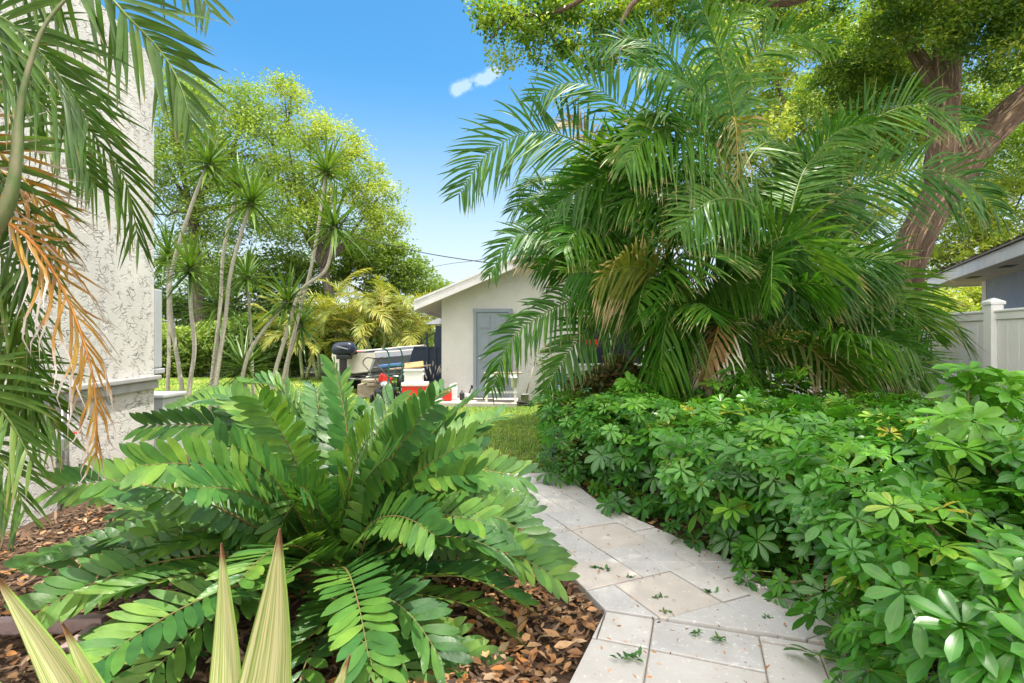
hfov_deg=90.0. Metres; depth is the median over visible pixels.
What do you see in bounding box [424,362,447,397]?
ornamental grass
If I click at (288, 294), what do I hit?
dracaena
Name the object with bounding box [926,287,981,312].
leafy shrub
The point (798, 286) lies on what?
areca palm
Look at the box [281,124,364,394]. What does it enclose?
dracaena
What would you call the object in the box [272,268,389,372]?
palm
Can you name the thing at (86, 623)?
edging board
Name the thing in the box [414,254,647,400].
garage
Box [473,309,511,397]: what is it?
door
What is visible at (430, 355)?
dark gate
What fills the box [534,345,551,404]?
potted sapling
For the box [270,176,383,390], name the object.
dracaena
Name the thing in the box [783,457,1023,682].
schefflera shrub
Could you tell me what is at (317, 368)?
palm
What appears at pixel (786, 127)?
broadleaf tree
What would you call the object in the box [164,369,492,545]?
cardboard palm
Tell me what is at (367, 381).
short plank
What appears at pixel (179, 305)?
broadleaf tree
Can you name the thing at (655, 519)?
hedge leaf litter
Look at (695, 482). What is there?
schefflera shrub
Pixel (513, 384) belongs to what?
white bucket
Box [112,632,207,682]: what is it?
ground plant
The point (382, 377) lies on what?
red engine cover
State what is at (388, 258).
broadleaf tree
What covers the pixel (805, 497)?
schefflera shrub
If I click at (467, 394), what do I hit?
weed sprayer
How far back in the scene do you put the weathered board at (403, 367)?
12.19 m
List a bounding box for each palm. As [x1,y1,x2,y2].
[0,0,238,555]
[1,354,579,682]
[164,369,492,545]
[225,303,321,376]
[252,285,372,379]
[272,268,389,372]
[298,280,424,378]
[343,274,440,372]
[348,305,434,346]
[435,0,1019,416]
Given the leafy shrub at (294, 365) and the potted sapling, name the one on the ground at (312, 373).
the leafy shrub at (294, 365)
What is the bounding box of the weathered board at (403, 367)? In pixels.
[390,364,430,369]
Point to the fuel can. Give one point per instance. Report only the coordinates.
(447, 397)
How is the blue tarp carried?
on the weathered board at (403, 367)
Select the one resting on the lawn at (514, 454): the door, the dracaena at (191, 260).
the dracaena at (191, 260)
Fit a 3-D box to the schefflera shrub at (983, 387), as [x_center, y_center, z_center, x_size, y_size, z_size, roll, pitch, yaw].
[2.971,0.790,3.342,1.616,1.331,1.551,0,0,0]
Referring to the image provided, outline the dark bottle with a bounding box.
[459,390,463,399]
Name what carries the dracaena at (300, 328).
on the lawn at (514, 454)
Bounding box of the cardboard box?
[404,361,423,368]
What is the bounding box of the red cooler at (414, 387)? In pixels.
[401,381,428,395]
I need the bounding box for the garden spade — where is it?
[521,358,535,400]
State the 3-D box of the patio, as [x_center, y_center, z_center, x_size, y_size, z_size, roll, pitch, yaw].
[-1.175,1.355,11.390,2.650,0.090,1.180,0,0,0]
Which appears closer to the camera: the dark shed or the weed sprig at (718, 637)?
the weed sprig at (718, 637)
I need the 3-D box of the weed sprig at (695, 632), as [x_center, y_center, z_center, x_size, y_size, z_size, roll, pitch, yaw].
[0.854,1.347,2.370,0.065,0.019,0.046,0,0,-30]
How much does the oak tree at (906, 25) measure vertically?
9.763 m
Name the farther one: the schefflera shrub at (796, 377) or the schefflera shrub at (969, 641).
the schefflera shrub at (796, 377)
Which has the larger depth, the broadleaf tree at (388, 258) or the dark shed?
the broadleaf tree at (388, 258)
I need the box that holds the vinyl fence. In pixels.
[766,298,1023,421]
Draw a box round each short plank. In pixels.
[361,379,374,382]
[367,382,379,385]
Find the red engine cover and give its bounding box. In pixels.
[378,373,392,382]
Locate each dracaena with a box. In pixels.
[154,215,208,390]
[154,225,236,435]
[156,115,253,428]
[173,266,273,407]
[195,141,280,422]
[196,315,291,398]
[202,158,298,417]
[207,242,281,395]
[241,257,329,377]
[264,295,334,394]
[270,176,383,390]
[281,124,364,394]
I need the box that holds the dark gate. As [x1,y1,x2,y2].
[408,333,441,396]
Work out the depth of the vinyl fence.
5.78 m
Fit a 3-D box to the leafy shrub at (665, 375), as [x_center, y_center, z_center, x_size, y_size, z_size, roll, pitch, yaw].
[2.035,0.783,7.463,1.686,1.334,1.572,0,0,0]
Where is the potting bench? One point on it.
(514, 391)
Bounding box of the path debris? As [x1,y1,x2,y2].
[517,473,847,682]
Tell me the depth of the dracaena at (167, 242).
8.97 m
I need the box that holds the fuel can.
[443,388,451,400]
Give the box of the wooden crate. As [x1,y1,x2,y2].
[357,383,382,397]
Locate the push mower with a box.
[362,357,399,402]
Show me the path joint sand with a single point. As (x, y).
(649, 650)
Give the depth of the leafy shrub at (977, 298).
15.69 m
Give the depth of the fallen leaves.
2.39 m
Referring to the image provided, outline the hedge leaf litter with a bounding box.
[581,468,937,674]
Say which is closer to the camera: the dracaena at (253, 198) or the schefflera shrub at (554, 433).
the schefflera shrub at (554, 433)
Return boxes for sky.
[101,0,1023,342]
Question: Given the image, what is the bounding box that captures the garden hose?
[516,400,534,405]
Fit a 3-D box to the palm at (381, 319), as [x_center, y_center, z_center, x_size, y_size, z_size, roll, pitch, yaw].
[-5.233,-0.498,18.542,4.237,3.880,4.154,0,0,0]
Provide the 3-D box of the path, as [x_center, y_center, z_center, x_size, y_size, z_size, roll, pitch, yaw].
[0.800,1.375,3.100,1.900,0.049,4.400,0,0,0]
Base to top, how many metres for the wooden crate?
0.320 m
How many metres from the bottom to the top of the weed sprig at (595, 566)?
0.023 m
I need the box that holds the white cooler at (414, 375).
[403,368,424,382]
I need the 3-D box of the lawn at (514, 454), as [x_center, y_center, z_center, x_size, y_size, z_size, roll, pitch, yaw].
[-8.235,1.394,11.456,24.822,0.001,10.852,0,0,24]
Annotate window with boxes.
[573,320,644,370]
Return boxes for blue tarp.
[378,363,400,368]
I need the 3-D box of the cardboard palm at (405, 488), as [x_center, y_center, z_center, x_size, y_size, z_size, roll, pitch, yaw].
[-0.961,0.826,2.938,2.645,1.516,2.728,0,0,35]
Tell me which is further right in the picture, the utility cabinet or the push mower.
the push mower
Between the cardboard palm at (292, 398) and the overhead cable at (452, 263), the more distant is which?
the overhead cable at (452, 263)
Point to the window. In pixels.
(599, 351)
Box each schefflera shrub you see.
[526,384,698,493]
[565,368,801,521]
[621,394,938,575]
[656,366,894,498]
[700,414,1023,657]
[755,389,1021,486]
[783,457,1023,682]
[808,361,1023,530]
[897,397,1023,611]
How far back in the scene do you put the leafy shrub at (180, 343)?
19.65 m
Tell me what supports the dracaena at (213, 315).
on the lawn at (514, 454)
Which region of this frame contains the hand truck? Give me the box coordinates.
[382,348,402,393]
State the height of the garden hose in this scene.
0.114 m
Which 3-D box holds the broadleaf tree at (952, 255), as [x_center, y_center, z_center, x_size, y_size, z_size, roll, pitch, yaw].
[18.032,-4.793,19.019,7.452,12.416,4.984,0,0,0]
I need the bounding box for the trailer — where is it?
[349,369,403,390]
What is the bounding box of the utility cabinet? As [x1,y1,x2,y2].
[154,391,186,455]
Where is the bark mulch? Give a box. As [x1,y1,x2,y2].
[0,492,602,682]
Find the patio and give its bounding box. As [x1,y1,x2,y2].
[436,397,517,407]
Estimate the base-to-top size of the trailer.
0.560 m
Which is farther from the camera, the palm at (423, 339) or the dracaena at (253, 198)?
the palm at (423, 339)
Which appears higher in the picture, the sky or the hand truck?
the sky
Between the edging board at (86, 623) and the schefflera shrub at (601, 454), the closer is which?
the edging board at (86, 623)
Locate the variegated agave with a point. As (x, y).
(267, 658)
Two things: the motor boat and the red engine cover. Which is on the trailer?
the motor boat
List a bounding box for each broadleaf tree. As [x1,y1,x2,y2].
[154,48,324,326]
[154,243,329,328]
[247,67,417,369]
[274,225,442,308]
[415,277,452,325]
[670,1,973,233]
[890,54,1023,294]
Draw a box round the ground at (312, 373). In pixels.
[154,345,737,472]
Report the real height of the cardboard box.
0.175 m
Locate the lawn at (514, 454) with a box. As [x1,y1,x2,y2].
[183,401,565,473]
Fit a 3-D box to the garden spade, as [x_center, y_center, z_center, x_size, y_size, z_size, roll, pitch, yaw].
[0.431,0.897,11.583,0.198,1.013,0.797,0,0,30]
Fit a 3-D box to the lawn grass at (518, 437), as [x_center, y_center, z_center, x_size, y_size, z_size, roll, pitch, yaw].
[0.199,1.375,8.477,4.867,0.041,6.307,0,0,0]
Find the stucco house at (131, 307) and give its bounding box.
[0,0,164,535]
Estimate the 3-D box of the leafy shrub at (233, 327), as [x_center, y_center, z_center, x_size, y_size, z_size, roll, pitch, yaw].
[-10.324,0.278,20.743,3.985,2.960,3.730,0,0,0]
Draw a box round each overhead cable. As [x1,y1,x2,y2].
[212,196,487,262]
[388,250,527,274]
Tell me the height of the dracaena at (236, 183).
4.862 m
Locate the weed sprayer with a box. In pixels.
[464,385,472,398]
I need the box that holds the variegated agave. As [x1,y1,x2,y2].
[0,528,350,682]
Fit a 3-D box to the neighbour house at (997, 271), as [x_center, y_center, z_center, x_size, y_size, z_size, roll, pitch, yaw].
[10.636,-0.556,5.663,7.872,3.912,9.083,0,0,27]
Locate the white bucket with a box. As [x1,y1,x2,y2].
[510,377,516,387]
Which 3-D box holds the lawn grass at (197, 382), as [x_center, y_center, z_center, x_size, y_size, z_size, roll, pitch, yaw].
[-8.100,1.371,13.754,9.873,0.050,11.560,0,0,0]
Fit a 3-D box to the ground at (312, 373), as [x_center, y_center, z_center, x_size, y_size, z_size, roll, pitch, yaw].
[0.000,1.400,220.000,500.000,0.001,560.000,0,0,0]
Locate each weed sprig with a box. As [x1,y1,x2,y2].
[591,564,608,570]
[610,646,642,661]
[690,628,702,636]
[701,586,718,592]
[711,631,726,641]
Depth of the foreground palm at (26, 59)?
1.97 m
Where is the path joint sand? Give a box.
[596,620,828,682]
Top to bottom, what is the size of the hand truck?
1.254 m
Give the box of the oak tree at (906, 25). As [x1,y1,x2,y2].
[461,0,1023,310]
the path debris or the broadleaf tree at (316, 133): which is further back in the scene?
the broadleaf tree at (316, 133)
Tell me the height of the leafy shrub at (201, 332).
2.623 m
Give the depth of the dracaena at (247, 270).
9.47 m
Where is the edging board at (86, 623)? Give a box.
[0,614,107,654]
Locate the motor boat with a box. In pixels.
[332,342,424,380]
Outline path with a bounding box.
[502,472,939,682]
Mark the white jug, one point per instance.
(454, 393)
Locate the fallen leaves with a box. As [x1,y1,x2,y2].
[300,526,597,682]
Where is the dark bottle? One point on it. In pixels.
(461, 394)
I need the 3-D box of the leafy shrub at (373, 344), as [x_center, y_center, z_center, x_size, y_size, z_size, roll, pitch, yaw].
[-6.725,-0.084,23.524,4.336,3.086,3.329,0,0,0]
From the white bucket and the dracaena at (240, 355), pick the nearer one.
the dracaena at (240, 355)
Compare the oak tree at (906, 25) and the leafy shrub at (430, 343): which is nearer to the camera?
the oak tree at (906, 25)
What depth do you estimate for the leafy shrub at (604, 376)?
6.25 m
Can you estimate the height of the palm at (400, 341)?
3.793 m
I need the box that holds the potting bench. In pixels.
[484,372,521,401]
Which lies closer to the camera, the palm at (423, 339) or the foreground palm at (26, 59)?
the foreground palm at (26, 59)
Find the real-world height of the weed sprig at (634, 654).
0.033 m
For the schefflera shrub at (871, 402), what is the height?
1.054 m
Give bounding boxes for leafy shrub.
[154,318,209,377]
[162,317,235,377]
[203,312,306,377]
[248,302,343,376]
[327,310,406,363]
[378,315,435,346]
[553,353,659,448]
[631,359,699,431]
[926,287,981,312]
[948,286,981,312]
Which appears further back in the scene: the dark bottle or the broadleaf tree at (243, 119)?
the broadleaf tree at (243, 119)
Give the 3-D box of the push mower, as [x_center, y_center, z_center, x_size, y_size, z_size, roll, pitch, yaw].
[-3.060,0.881,11.900,0.860,1.037,0.640,0,0,0]
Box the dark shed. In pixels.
[426,318,441,346]
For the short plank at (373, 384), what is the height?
0.060 m
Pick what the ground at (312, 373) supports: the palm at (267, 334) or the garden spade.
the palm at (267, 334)
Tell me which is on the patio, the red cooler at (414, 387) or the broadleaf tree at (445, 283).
the red cooler at (414, 387)
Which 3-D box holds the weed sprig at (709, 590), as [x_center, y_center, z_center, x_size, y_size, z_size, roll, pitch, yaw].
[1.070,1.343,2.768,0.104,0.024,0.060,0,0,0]
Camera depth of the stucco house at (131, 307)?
4.92 m
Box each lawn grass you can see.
[154,377,397,422]
[446,402,651,474]
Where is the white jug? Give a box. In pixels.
[449,383,457,399]
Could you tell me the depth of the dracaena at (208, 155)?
7.97 m
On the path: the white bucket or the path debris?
the path debris
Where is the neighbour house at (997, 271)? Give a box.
[924,232,1023,310]
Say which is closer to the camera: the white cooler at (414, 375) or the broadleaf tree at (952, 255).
the white cooler at (414, 375)

